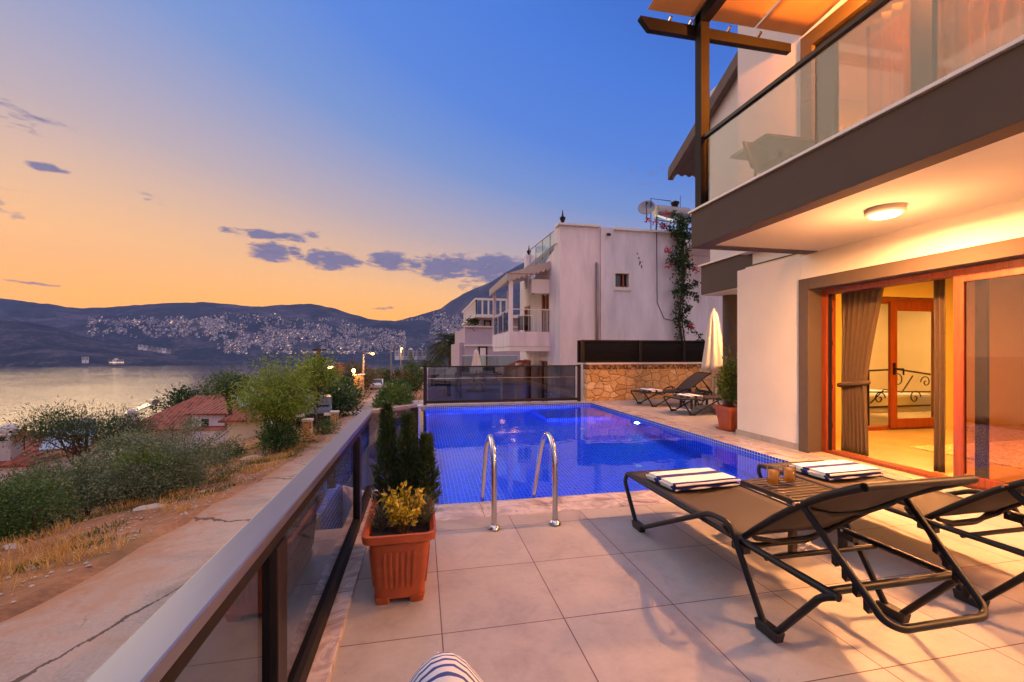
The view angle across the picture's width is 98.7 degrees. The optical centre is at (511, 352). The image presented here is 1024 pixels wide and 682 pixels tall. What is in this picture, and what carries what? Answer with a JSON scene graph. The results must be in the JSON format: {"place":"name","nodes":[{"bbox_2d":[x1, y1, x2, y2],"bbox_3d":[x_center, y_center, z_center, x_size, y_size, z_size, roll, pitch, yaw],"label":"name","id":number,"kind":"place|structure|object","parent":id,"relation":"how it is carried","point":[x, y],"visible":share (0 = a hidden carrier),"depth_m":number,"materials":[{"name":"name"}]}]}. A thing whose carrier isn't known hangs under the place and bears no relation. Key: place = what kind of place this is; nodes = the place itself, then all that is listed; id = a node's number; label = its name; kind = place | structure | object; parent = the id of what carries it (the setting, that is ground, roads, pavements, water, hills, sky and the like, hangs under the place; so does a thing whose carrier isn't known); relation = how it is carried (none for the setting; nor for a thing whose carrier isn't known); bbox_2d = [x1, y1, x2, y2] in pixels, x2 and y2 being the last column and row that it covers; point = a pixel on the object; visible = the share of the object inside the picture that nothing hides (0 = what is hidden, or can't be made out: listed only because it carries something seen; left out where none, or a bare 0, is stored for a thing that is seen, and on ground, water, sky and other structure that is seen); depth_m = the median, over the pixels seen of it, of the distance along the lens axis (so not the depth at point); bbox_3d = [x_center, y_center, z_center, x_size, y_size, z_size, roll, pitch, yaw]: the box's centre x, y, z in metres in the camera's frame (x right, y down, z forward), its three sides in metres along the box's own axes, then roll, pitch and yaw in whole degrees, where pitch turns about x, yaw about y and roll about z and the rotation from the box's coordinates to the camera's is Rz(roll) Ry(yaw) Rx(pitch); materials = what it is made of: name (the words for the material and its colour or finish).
{"place":"outdoors","nodes":[
{"label":"outdoors","id":0,"kind":"place"},
{"bbox_2d":[0,319,221,366],"bbox_3d":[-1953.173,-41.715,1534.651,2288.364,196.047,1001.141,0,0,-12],"label":"headland","id":1,"kind":"structure","parent":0,"point":[27,344],"depth_m":1361.84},
{"bbox_2d":[138,344,170,353],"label":"resort","id":2,"kind":"structure","parent":1,"relation":"on","point":[156,349],"depth_m":1435.88,"materials":[{"name":"white concrete"}]},
{"bbox_2d":[0,385,386,681],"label":"road","id":3,"kind":"structure","parent":0,"point":[84,631],"depth_m":3.79,"materials":[{"name":"concrete"}]},
{"bbox_2d":[0,383,422,622],"bbox_3d":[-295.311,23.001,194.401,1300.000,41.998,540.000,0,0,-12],"label":"ground","id":4,"kind":"structure","parent":0,"point":[62,579],"depth_m":5.85,"materials":[{"name":"soil"}]},
{"bbox_2d":[0,464,94,542],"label":"shrub","id":5,"kind":"object","parent":4,"relation":"on","point":[23,507],"visible":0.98,"depth_m":6.81,"materials":[{"name":"green plant"}]},
{"bbox_2d":[0,457,98,535],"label":"shrub","id":6,"kind":"object","parent":4,"relation":"on","point":[40,478],"visible":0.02,"depth_m":10.87,"materials":[{"name":"green plant"}]},
{"bbox_2d":[0,431,110,482],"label":"tiled house","id":7,"kind":"structure","parent":4,"relation":"on","point":[23,460],"depth_m":22.32,"materials":[{"name":"paint"}]},
{"bbox_2d":[0,424,21,460],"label":"chimney","id":8,"kind":"object","parent":7,"relation":"on","point":[6,453],"visible":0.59,"depth_m":21.55,"materials":[{"name":"paint"}]},
{"bbox_2d":[0,442,128,528],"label":"shrub","id":9,"kind":"object","parent":4,"relation":"on","point":[85,467],"visible":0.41,"depth_m":8.35,"materials":[{"name":"green plant"}]},
{"bbox_2d":[38,418,94,452],"bbox_3d":[-22.639,4.210,22.604,1.800,1.420,2.213,0,0,-32],"label":"solar water heater","id":10,"kind":"object","parent":4,"relation":"on","point":[52,446],"visible":0.19,"depth_m":21.89,"materials":[{"name":"grey metal"}]},
{"bbox_2d":[0,394,175,471],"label":"acacia tree","id":11,"kind":"object","parent":4,"relation":"on","point":[50,429],"visible":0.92,"depth_m":14.29,"materials":[{"name":"green plant"}]},
{"bbox_2d":[66,396,170,458],"bbox_3d":[-14.351,3.514,16.020,3.239,3.774,3.162,0,0,-12],"label":"acacia tree","id":12,"kind":"object","parent":4,"relation":"on","point":[133,426],"visible":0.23,"depth_m":16.23,"materials":[{"name":"green plant"}]},
{"bbox_2d":[62,428,187,484],"bbox_3d":[-9.466,2.833,10.883,2.481,1.995,2.489,0,0,22],"label":"shrub","id":13,"kind":"object","parent":4,"relation":"on","point":[105,446],"visible":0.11,"depth_m":10.65,"materials":[{"name":"green plant"}]},
{"bbox_2d":[80,453,186,508],"bbox_3d":[-7.140,2.526,8.369,1.615,1.229,1.544,0,0,40],"label":"shrub","id":14,"kind":"object","parent":4,"relation":"on","point":[136,485],"visible":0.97,"depth_m":8.20,"materials":[{"name":"green plant"}]},
{"bbox_2d":[124,398,158,413],"bbox_3d":[-30.397,4.476,36.121,1.620,1.288,1.992,0,0,38],"label":"solar water heater","id":15,"kind":"object","parent":4,"relation":"on","point":[152,401],"visible":0.7,"depth_m":36.33,"materials":[{"name":"grey metal"}]},
{"bbox_2d":[100,439,188,497],"bbox_3d":[-7.314,2.447,8.749,1.471,1.460,1.335,0,0,-41],"label":"shrub","id":16,"kind":"object","parent":4,"relation":"on","point":[133,458],"visible":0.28,"depth_m":8.71,"materials":[{"name":"green plant"}]},
{"bbox_2d":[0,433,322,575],"bbox_3d":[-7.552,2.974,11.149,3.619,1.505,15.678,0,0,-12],"label":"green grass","id":17,"kind":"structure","parent":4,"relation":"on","point":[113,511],"depth_m":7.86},
{"bbox_2d":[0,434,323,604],"bbox_3d":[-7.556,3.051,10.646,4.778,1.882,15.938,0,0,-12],"label":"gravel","id":18,"kind":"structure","parent":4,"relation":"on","point":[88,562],"depth_m":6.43,"materials":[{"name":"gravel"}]},
{"bbox_2d":[0,428,328,592],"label":"dry grass","id":19,"kind":"structure","parent":4,"relation":"on","point":[62,549],"depth_m":5.79,"materials":[{"name":"plant"}]},
{"bbox_2d":[93,412,257,482],"bbox_3d":[-7.417,2.312,9.685,2.856,2.104,2.479,0,0,21],"label":"shrub","id":20,"kind":"object","parent":4,"relation":"on","point":[208,453],"visible":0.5,"depth_m":9.67,"materials":[{"name":"green plant"}]},
{"bbox_2d":[142,375,215,413],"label":"tree","id":21,"kind":"object","parent":4,"relation":"on","point":[184,394],"visible":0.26,"depth_m":44.99,"materials":[{"name":"green plant"}]},
{"bbox_2d":[139,442,224,498],"bbox_3d":[-6.910,2.493,9.078,1.846,1.440,1.584,0,0,-12],"label":"shrub","id":22,"kind":"object","parent":4,"relation":"on","point":[185,471],"visible":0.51,"depth_m":8.92,"materials":[{"name":"green plant"}]},
{"bbox_2d":[127,395,265,448],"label":"tiled house","id":23,"kind":"structure","parent":4,"relation":"on","point":[213,411],"depth_m":34.20,"materials":[{"name":"red tile"}]},
{"bbox_2d":[203,427,226,447],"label":"boundary wall","id":24,"kind":"structure","parent":4,"relation":"on","point":[213,430],"depth_m":29.94,"materials":[{"name":"paint"}]},
{"bbox_2d":[201,432,251,467],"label":"shrub","id":25,"kind":"object","parent":4,"relation":"on","point":[237,453],"visible":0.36,"depth_m":14.65,"materials":[{"name":"green plant"}]},
{"bbox_2d":[198,359,260,414],"bbox_3d":[-18.925,3.371,29.959,3.993,5.976,3.729,0,0,-41],"label":"tree","id":26,"kind":"object","parent":4,"relation":"on","point":[224,384],"visible":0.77,"depth_m":29.41,"materials":[{"name":"green plant"}]},
{"bbox_2d":[218,408,291,443],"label":"tiled house","id":27,"kind":"structure","parent":4,"relation":"on","point":[241,428],"depth_m":27.18,"materials":[{"name":"paint"}]},
{"bbox_2d":[219,348,327,449],"bbox_3d":[-8.135,1.757,15.085,3.196,3.939,3.444,0,0,-35],"label":"green tree","id":28,"kind":"object","parent":4,"relation":"on","point":[272,404],"visible":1,"depth_m":14.65,"materials":[{"name":"green plant"}]},
{"bbox_2d":[243,414,314,456],"bbox_3d":[-7.731,2.795,14.687,1.961,1.603,1.913,0,0,25],"label":"shrub","id":29,"kind":"object","parent":4,"relation":"on","point":[275,435],"visible":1,"depth_m":14.39,"materials":[{"name":"green plant"}]},
{"bbox_2d":[301,418,313,441],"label":"gate pillar","id":30,"kind":"structure","parent":4,"relation":"on","point":[307,425],"depth_m":16.26,"materials":[{"name":"stone"}]},
{"bbox_2d":[295,394,332,427],"bbox_3d":[-10.388,2.987,23.171,1.700,1.420,4.120,0,0,-24],"label":"parked car","id":31,"kind":"object","parent":4,"relation":"on","point":[325,410],"visible":0.41,"depth_m":21.57,"materials":[{"name":"paint"}]},
{"bbox_2d":[292,349,348,434],"bbox_3d":[-7.987,1.792,18.068,2.614,3.944,2.303,0,0,-12],"label":"green tree","id":32,"kind":"object","parent":4,"relation":"on","point":[325,381],"visible":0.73,"depth_m":17.90,"materials":[{"name":"green plant"}]},
{"bbox_2d":[313,412,343,434],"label":"shrub","id":33,"kind":"object","parent":4,"relation":"on","point":[321,427],"visible":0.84,"depth_m":18.17,"materials":[{"name":"green plant"}]},
{"bbox_2d":[330,410,339,429],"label":"gate pillar","id":34,"kind":"structure","parent":4,"relation":"on","point":[334,413],"depth_m":19.28,"materials":[{"name":"stone"}]},
{"bbox_2d":[301,380,369,422],"bbox_3d":[-11.149,2.926,26.198,4.617,2.668,4.338,0,0,18],"label":"shrub","id":35,"kind":"object","parent":4,"relation":"on","point":[342,399],"visible":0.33,"depth_m":26.19,"materials":[{"name":"green plant"}]},
{"bbox_2d":[311,373,369,408],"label":"shrub","id":36,"kind":"object","parent":4,"relation":"on","point":[353,386],"visible":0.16,"depth_m":31.44,"materials":[{"name":"green plant"}]},
{"bbox_2d":[325,369,370,399],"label":"shrub","id":37,"kind":"object","parent":4,"relation":"on","point":[353,378],"visible":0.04,"depth_m":36.82,"materials":[{"name":"green plant"}]},
{"bbox_2d":[345,359,378,390],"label":"shrub","id":38,"kind":"object","parent":4,"relation":"on","point":[366,379],"visible":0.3,"depth_m":54.88,"materials":[{"name":"green plant"}]},
{"bbox_2d":[370,382,401,408],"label":"shrub","id":39,"kind":"object","parent":4,"relation":"on","point":[381,395],"visible":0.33,"depth_m":24.84,"materials":[{"name":"green plant"}]},
{"bbox_2d":[382,382,415,405],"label":"shrub","id":40,"kind":"object","parent":4,"relation":"on","point":[399,397],"visible":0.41,"depth_m":21.59,"materials":[{"name":"green plant"}]},
{"bbox_2d":[382,376,415,397],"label":"shrub","id":41,"kind":"object","parent":4,"relation":"on","point":[399,383],"visible":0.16,"depth_m":30.88,"materials":[{"name":"green plant"}]},
{"bbox_2d":[400,349,422,399],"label":"shrub","id":42,"kind":"object","parent":4,"relation":"on","point":[416,383],"visible":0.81,"depth_m":34.75,"materials":[{"name":"green plant"}]},
{"bbox_2d":[424,333,454,365],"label":"palm tree","id":43,"kind":"object","parent":4,"relation":"on","point":[443,346],"visible":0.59,"depth_m":40.62,"materials":[{"name":"green plant"}]},
{"bbox_2d":[451,298,519,365],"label":"lilac house","id":44,"kind":"structure","parent":4,"relation":"on","point":[468,341],"depth_m":29.33,"materials":[{"name":"paint"}]},
{"bbox_2d":[478,346,486,365],"bbox_3d":[-1.929,1.195,29.179,0.600,3.250,0.055,0,0,-12],"label":"window","id":45,"kind":"structure","parent":44,"relation":"in","point":[482,350],"depth_m":29.18,"materials":[{"name":"glass"}]},
{"bbox_2d":[417,401,559,406],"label":"pool wall","id":46,"kind":"structure","parent":4,"relation":"on","point":[418,405],"depth_m":11.70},
{"bbox_2d":[418,403,788,504],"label":"swimming pool","id":47,"kind":"structure","parent":4,"relation":"on","point":[600,449],"depth_m":6.19,"materials":[{"name":"liquid"}]},
{"bbox_2d":[480,434,499,530],"bbox_3d":[-0.208,1.331,3.652,0.096,1.377,0.834,0,0,-12],"label":"pool handrail","id":48,"kind":"object","parent":47,"relation":"attached to","point":[490,442],"visible":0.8,"depth_m":3.29,"materials":[{"name":"metal"}]},
{"bbox_2d":[531,432,560,525],"bbox_3d":[0.257,1.331,3.748,0.096,1.377,0.834,0,0,-12],"label":"pool handrail","id":49,"kind":"object","parent":47,"relation":"attached to","point":[554,521],"visible":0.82,"depth_m":3.39,"materials":[{"name":"metal"}]},
{"bbox_3d":[-0.467,3.330,0.287,0.520,3.980,8.750,0,0,-12],"label":"retaining wall","id":50,"kind":"object","parent":4,"relation":"on","visible":0},
{"bbox_2d":[306,492,373,681],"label":"curb","id":51,"kind":"structure","parent":50,"relation":"on","point":[322,667],"depth_m":2.13,"materials":[{"name":"stone"}]},
{"bbox_2d":[85,403,417,681],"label":"glass railing","id":52,"kind":"object","parent":51,"relation":"on","point":[253,599],"visible":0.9,"depth_m":1.38,"materials":[{"name":"grey metal"}]},
{"bbox_2d":[0,298,436,363],"bbox_3d":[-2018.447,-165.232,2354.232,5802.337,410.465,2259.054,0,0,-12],"label":"hills","id":53,"kind":"structure","parent":0,"point":[187,347],"depth_m":2058.95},
{"bbox_2d":[87,309,477,353],"bbox_3d":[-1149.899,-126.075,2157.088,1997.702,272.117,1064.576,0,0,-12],"label":"town","id":54,"kind":"object","parent":53,"relation":"on","point":[218,326],"visible":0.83,"depth_m":1942.10,"materials":[{"name":"white concrete"}]},
{"bbox_2d":[0,362,448,459],"bbox_3d":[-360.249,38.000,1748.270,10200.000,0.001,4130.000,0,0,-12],"label":"sea","id":55,"kind":"structure","parent":0,"point":[103,386],"depth_m":526.35,"materials":[{"name":"grey liquid"}]},
{"bbox_2d":[0,0,737,320],"label":"sky","id":56,"kind":"structure","parent":0,"point":[392,160],"materials":[{"name":"blue"}]},
{"bbox_2d":[395,348,425,359],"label":"waterfront hotel","id":57,"kind":"structure","parent":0,"point":[421,354],"depth_m":894.08,"materials":[{"name":"white concrete"}]},
{"bbox_2d":[394,400,500,405],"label":"neighbour terrace","id":58,"kind":"structure","parent":0,"point":[418,401],"depth_m":22.28,"materials":[{"name":"stone"}]},
{"bbox_2d":[489,222,722,401],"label":"neighbour house","id":59,"kind":"structure","parent":58,"relation":"on","point":[605,283],"depth_m":16.30,"materials":[{"name":"paint"}]},
{"bbox_2d":[530,279,548,295],"bbox_3d":[1.074,-2.535,17.119,0.734,0.590,0.500,0,0,-12],"label":"air conditioner","id":60,"kind":"object","parent":59,"relation":"attached to","point":[539,286],"visible":0.98,"depth_m":16.94,"materials":[{"name":"metal"}]},
{"bbox_2d":[542,294,548,331],"bbox_3d":[1.413,-1.430,17.572,0.100,2.000,1.150,0,0,-12],"label":"door","id":61,"kind":"structure","parent":59,"relation":"in","point":[543,297],"depth_m":18.06,"materials":[{"name":"brown wood"}]},
{"bbox_2d":[614,270,630,290],"bbox_3d":[4.008,-2.650,16.202,0.730,0.740,0.220,0,0,-12],"label":"window frame","id":62,"kind":"structure","parent":59,"relation":"in","point":[619,278],"depth_m":16.16,"materials":[{"name":"white plastic"}]},
{"bbox_2d":[650,195,690,229],"bbox_3d":[7.307,-6.053,19.241,1.920,2.153,1.840,0,0,-12],"label":"solar water heater","id":63,"kind":"object","parent":59,"relation":"on","point":[659,210],"visible":0.61,"depth_m":19.63,"materials":[{"name":"grey metal"}]},
{"bbox_2d":[644,209,703,340],"bbox_3d":[6.024,-1.504,16.312,2.571,7.652,0.834,0,0,-5],"label":"bougainvillea","id":64,"kind":"object","parent":59,"relation":"attached to","point":[681,259],"visible":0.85,"depth_m":16.27,"materials":[{"name":"green plant"}]},
{"bbox_2d":[684,240,709,256],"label":"roof slab","id":65,"kind":"structure","parent":59,"relation":"on","point":[700,252],"depth_m":18.35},
{"bbox_2d":[638,201,655,221],"bbox_3d":[6.042,-6.376,19.727,0.667,0.992,0.488,0,0,-12],"label":"satellite dish","id":66,"kind":"object","parent":65,"relation":"on","point":[646,207],"visible":1,"depth_m":19.79,"materials":[{"name":"grey metal"}]},
{"bbox_2d":[398,257,548,361],"bbox_3d":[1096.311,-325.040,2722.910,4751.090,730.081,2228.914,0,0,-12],"label":"mountain","id":67,"kind":"structure","parent":0,"point":[459,304],"depth_m":2540.85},
{"bbox_2d":[582,362,719,400],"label":"stone wall","id":68,"kind":"structure","parent":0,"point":[612,381],"depth_m":12.35,"materials":[{"name":"stone"}]},
{"bbox_2d":[577,340,722,362],"bbox_3d":[4.805,-0.041,12.803,6.060,0.630,0.180,0,0,-12],"label":"louvre screen","id":69,"kind":"object","parent":68,"relation":"on","point":[603,351],"visible":0.63,"depth_m":12.51,"materials":[{"name":"metal"}]},
{"bbox_2d":[330,399,1023,681],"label":"terrace floor","id":70,"kind":"structure","parent":0,"point":[603,595],"depth_m":2.27,"materials":[{"name":"tile"}]},
{"bbox_2d":[361,489,435,605],"bbox_3d":[-0.659,1.126,2.641,0.380,0.388,0.810,0,0,-12],"label":"planter","id":71,"kind":"object","parent":70,"relation":"on","point":[399,564],"visible":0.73,"depth_m":2.30,"materials":[{"name":"ceramic"}]},
{"bbox_2d":[367,498,388,529],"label":"lavender","id":72,"kind":"object","parent":71,"relation":"on","point":[381,521],"visible":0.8,"depth_m":2.44,"materials":[{"name":"green plant"}]},
{"bbox_2d":[369,400,399,506],"bbox_3d":[-0.802,0.666,2.827,0.211,0.738,0.221,0,0,32],"label":"conifer","id":73,"kind":"object","parent":71,"relation":"in","point":[387,431],"visible":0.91,"depth_m":2.80,"materials":[{"name":"green plant"}]},
{"bbox_2d":[377,480,425,532],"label":"golden shrub","id":74,"kind":"object","parent":71,"relation":"on","point":[404,513],"visible":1,"depth_m":2.42,"materials":[{"name":"yellow plant"}]},
{"bbox_2d":[391,411,423,501],"bbox_3d":[-0.669,0.699,2.825,0.213,0.673,0.228,0,0,23],"label":"conifer","id":75,"kind":"object","parent":71,"relation":"in","point":[407,440],"visible":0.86,"depth_m":2.79,"materials":[{"name":"green plant"}]},
{"bbox_2d":[407,492,437,525],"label":"lavender","id":76,"kind":"object","parent":71,"relation":"on","point":[424,517],"visible":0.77,"depth_m":2.48,"materials":[{"name":"green plant"}]},
{"bbox_2d":[410,431,442,503],"bbox_3d":[-0.541,0.765,2.830,0.213,0.541,0.219,0,0,22],"label":"conifer","id":77,"kind":"object","parent":71,"relation":"in","point":[428,483],"visible":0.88,"depth_m":2.80,"materials":[{"name":"green plant"}]},
{"bbox_2d":[409,652,482,681],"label":"striped cushion","id":78,"kind":"object","parent":70,"relation":"on","point":[444,667],"visible":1,"depth_m":1.09,"materials":[{"name":"fabric"}]},
{"bbox_2d":[423,364,580,404],"bbox_3d":[-0.192,0.820,11.559,4.190,1.000,0.080,0,0,-12],"label":"glass fence","id":79,"kind":"object","parent":70,"relation":"on","point":[480,384],"visible":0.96,"depth_m":11.53,"materials":[{"name":"glass"}]},
{"bbox_2d":[421,401,813,520],"bbox_3d":[0.774,1.418,7.715,4.870,0.204,7.800,0,0,-12],"label":"pool coping","id":80,"kind":"object","parent":70,"relation":"on","point":[455,511],"visible":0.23,"depth_m":3.92,"materials":[{"name":"stone"}]},
{"bbox_2d":[631,372,711,406],"bbox_3d":[4.095,0.911,11.207,2.003,0.818,0.769,0,0,-13],"label":"sun lounger","id":81,"kind":"object","parent":70,"relation":"on","point":[691,381],"visible":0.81,"depth_m":11.27,"materials":[{"name":"fabric"}]},
{"bbox_2d":[663,390,722,415],"bbox_3d":[4.431,0.911,9.724,2.003,0.818,0.769,0,0,-12],"label":"sun lounger","id":82,"kind":"object","parent":70,"relation":"on","point":[711,396],"visible":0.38,"depth_m":9.64,"materials":[{"name":"fabric"}]},
{"bbox_2d":[696,309,722,411],"bbox_3d":[4.621,0.155,10.080,0.560,2.330,0.560,0,0,-12],"label":"parasol","id":83,"kind":"object","parent":70,"relation":"on","point":[712,360],"visible":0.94,"depth_m":9.97,"materials":[{"name":"fabric"}]},
{"bbox_2d":[713,404,736,431],"bbox_3d":[3.757,1.115,7.533,0.430,0.411,0.430,0,0,-12],"label":"flower pot","id":84,"kind":"object","parent":70,"relation":"on","point":[727,418],"visible":0.73,"depth_m":7.41,"materials":[{"name":"ceramic"}]},
{"bbox_2d":[711,344,736,407],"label":"potted plant","id":85,"kind":"object","parent":84,"relation":"on","point":[726,383],"visible":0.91,"depth_m":7.47,"materials":[{"name":"green plant"}]},
{"bbox_2d":[740,476,847,552],"bbox_3d":[1.985,1.135,3.125,0.460,0.369,0.468,0,0,-14],"label":"side table","id":86,"kind":"object","parent":70,"relation":"on","point":[790,493],"visible":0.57,"depth_m":3.06,"materials":[{"name":"brown wood"}]},
{"bbox_2d":[767,467,779,486],"bbox_3d":[1.865,0.885,3.141,0.083,0.132,0.083,0,0,-12],"label":"juice glass","id":87,"kind":"object","parent":86,"relation":"on","point":[773,476],"visible":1,"depth_m":3.12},
{"bbox_2d":[783,465,795,484],"bbox_3d":[2.020,0.885,3.204,0.083,0.132,0.083,0,0,-12],"label":"juice glass","id":88,"kind":"object","parent":86,"relation":"on","point":[789,473],"visible":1,"depth_m":3.18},
{"bbox_2d":[623,468,988,643],"bbox_3d":[1.446,0.911,2.644,0.769,0.818,2.003,0,0,-12],"label":"sun lounger","id":89,"kind":"object","parent":70,"relation":"on","point":[739,514],"visible":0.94,"depth_m":2.06,"materials":[{"name":"black plastic"}]},
{"bbox_2d":[645,468,740,490],"bbox_3d":[1.342,0.938,3.289,0.566,0.048,0.364,0,0,-16],"label":"towel","id":90,"kind":"object","parent":89,"relation":"on","point":[689,479],"visible":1,"depth_m":3.20,"materials":[{"name":"fabric"}]},
{"bbox_2d":[668,0,1023,507],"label":"villa","id":91,"kind":"object","parent":70,"relation":"on","point":[787,242],"visible":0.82,"depth_m":5.49,"materials":[{"name":"paint"}]},
{"bbox_2d":[638,0,839,207],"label":"pergola","id":92,"kind":"object","parent":91,"relation":"on","point":[799,17],"visible":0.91,"depth_m":5.44,"materials":[{"name":"brown wood"}]},
{"bbox_2d":[742,141,796,176],"bbox_3d":[3.034,-2.159,5.013,0.513,0.790,0.571,0,0,-32],"label":"balcony chair","id":93,"kind":"object","parent":91,"relation":"on","point":[760,161],"visible":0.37,"depth_m":5.08,"materials":[{"name":"metal"}]},
{"bbox_2d":[730,133,822,160],"bbox_3d":[3.279,-2.132,5.393,0.900,0.735,0.600,0,0,-12],"label":"balcony table","id":94,"kind":"object","parent":91,"relation":"on","point":[777,145],"visible":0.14,"depth_m":5.21,"materials":[{"name":"grey wood"}]},
{"bbox_2d":[703,0,892,138],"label":"balcony railing","id":95,"kind":"object","parent":91,"relation":"on","point":[862,17],"visible":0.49,"depth_m":3.98,"materials":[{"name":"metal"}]},
{"bbox_2d":[837,288,883,455],"bbox_3d":[4.423,0.205,5.588,0.165,2.171,0.625,0,0,-12],"label":"curtain","id":96,"kind":"object","parent":91,"relation":"hanging from","point":[860,311],"visible":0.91,"depth_m":5.61,"materials":[{"name":"fabric"}]},
{"bbox_2d":[800,0,937,139],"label":"balcony window","id":97,"kind":"structure","parent":91,"relation":"attached to","point":[819,96],"depth_m":5.48,"materials":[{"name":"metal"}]},
{"bbox_2d":[864,203,906,219],"bbox_3d":[3.376,-1.268,3.983,0.300,0.085,0.300,0,0,-12],"label":"ceiling lamp","id":98,"kind":"object","parent":91,"relation":"attached to","point":[885,211],"visible":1,"depth_m":3.91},
{"bbox_2d":[867,369,930,425],"bbox_3d":[6.907,0.802,8.969,1.590,1.036,2.020,0,0,-12],"label":"bed","id":99,"kind":"object","parent":91,"relation":"on","point":[907,401],"visible":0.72,"depth_m":8.04,"materials":[{"name":"fabric"}]},
{"bbox_2d":[868,298,933,430],"bbox_3d":[6.587,0.189,7.502,2.010,2.238,0.283,0,0,-12],"label":"door","id":100,"kind":"structure","parent":91,"relation":"in","point":[895,305],"depth_m":7.43,"materials":[{"name":"brown wood"}]},
{"bbox_2d":[822,258,1023,489],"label":"sliding door","id":101,"kind":"structure","parent":91,"relation":"in","point":[980,275],"depth_m":4.29,"materials":[{"name":"brown wood"}]},
{"bbox_2d":[933,279,945,472],"bbox_3d":[4.633,0.205,4.771,0.046,2.170,0.101,0,0,-12],"label":"curtain","id":102,"kind":"object","parent":91,"relation":"hanging from","point":[939,374],"visible":0.97,"depth_m":4.75,"materials":[{"name":"fabric"}]},
{"bbox_2d":[866,0,1023,116],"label":"curtain","id":103,"kind":"object","parent":91,"relation":"hanging from","point":[969,31],"visible":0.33,"depth_m":4.66,"materials":[{"name":"fabric"}]},
{"bbox_2d":[909,440,1023,469],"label":"rug","id":104,"kind":"object","parent":91,"relation":"on","point":[1008,453],"visible":0.75,"depth_m":5.76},
{"bbox_2d":[757,460,1023,607],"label":"sun lounger","id":105,"kind":"object","parent":70,"relation":"on","point":[1006,500],"visible":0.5,"depth_m":2.55,"materials":[{"name":"fabric"}]},
{"bbox_2d":[788,460,884,479],"bbox_3d":[2.605,0.938,3.550,0.566,0.048,0.364,0,0,-15],"label":"towel","id":106,"kind":"object","parent":105,"relation":"on","point":[835,469],"visible":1,"depth_m":3.46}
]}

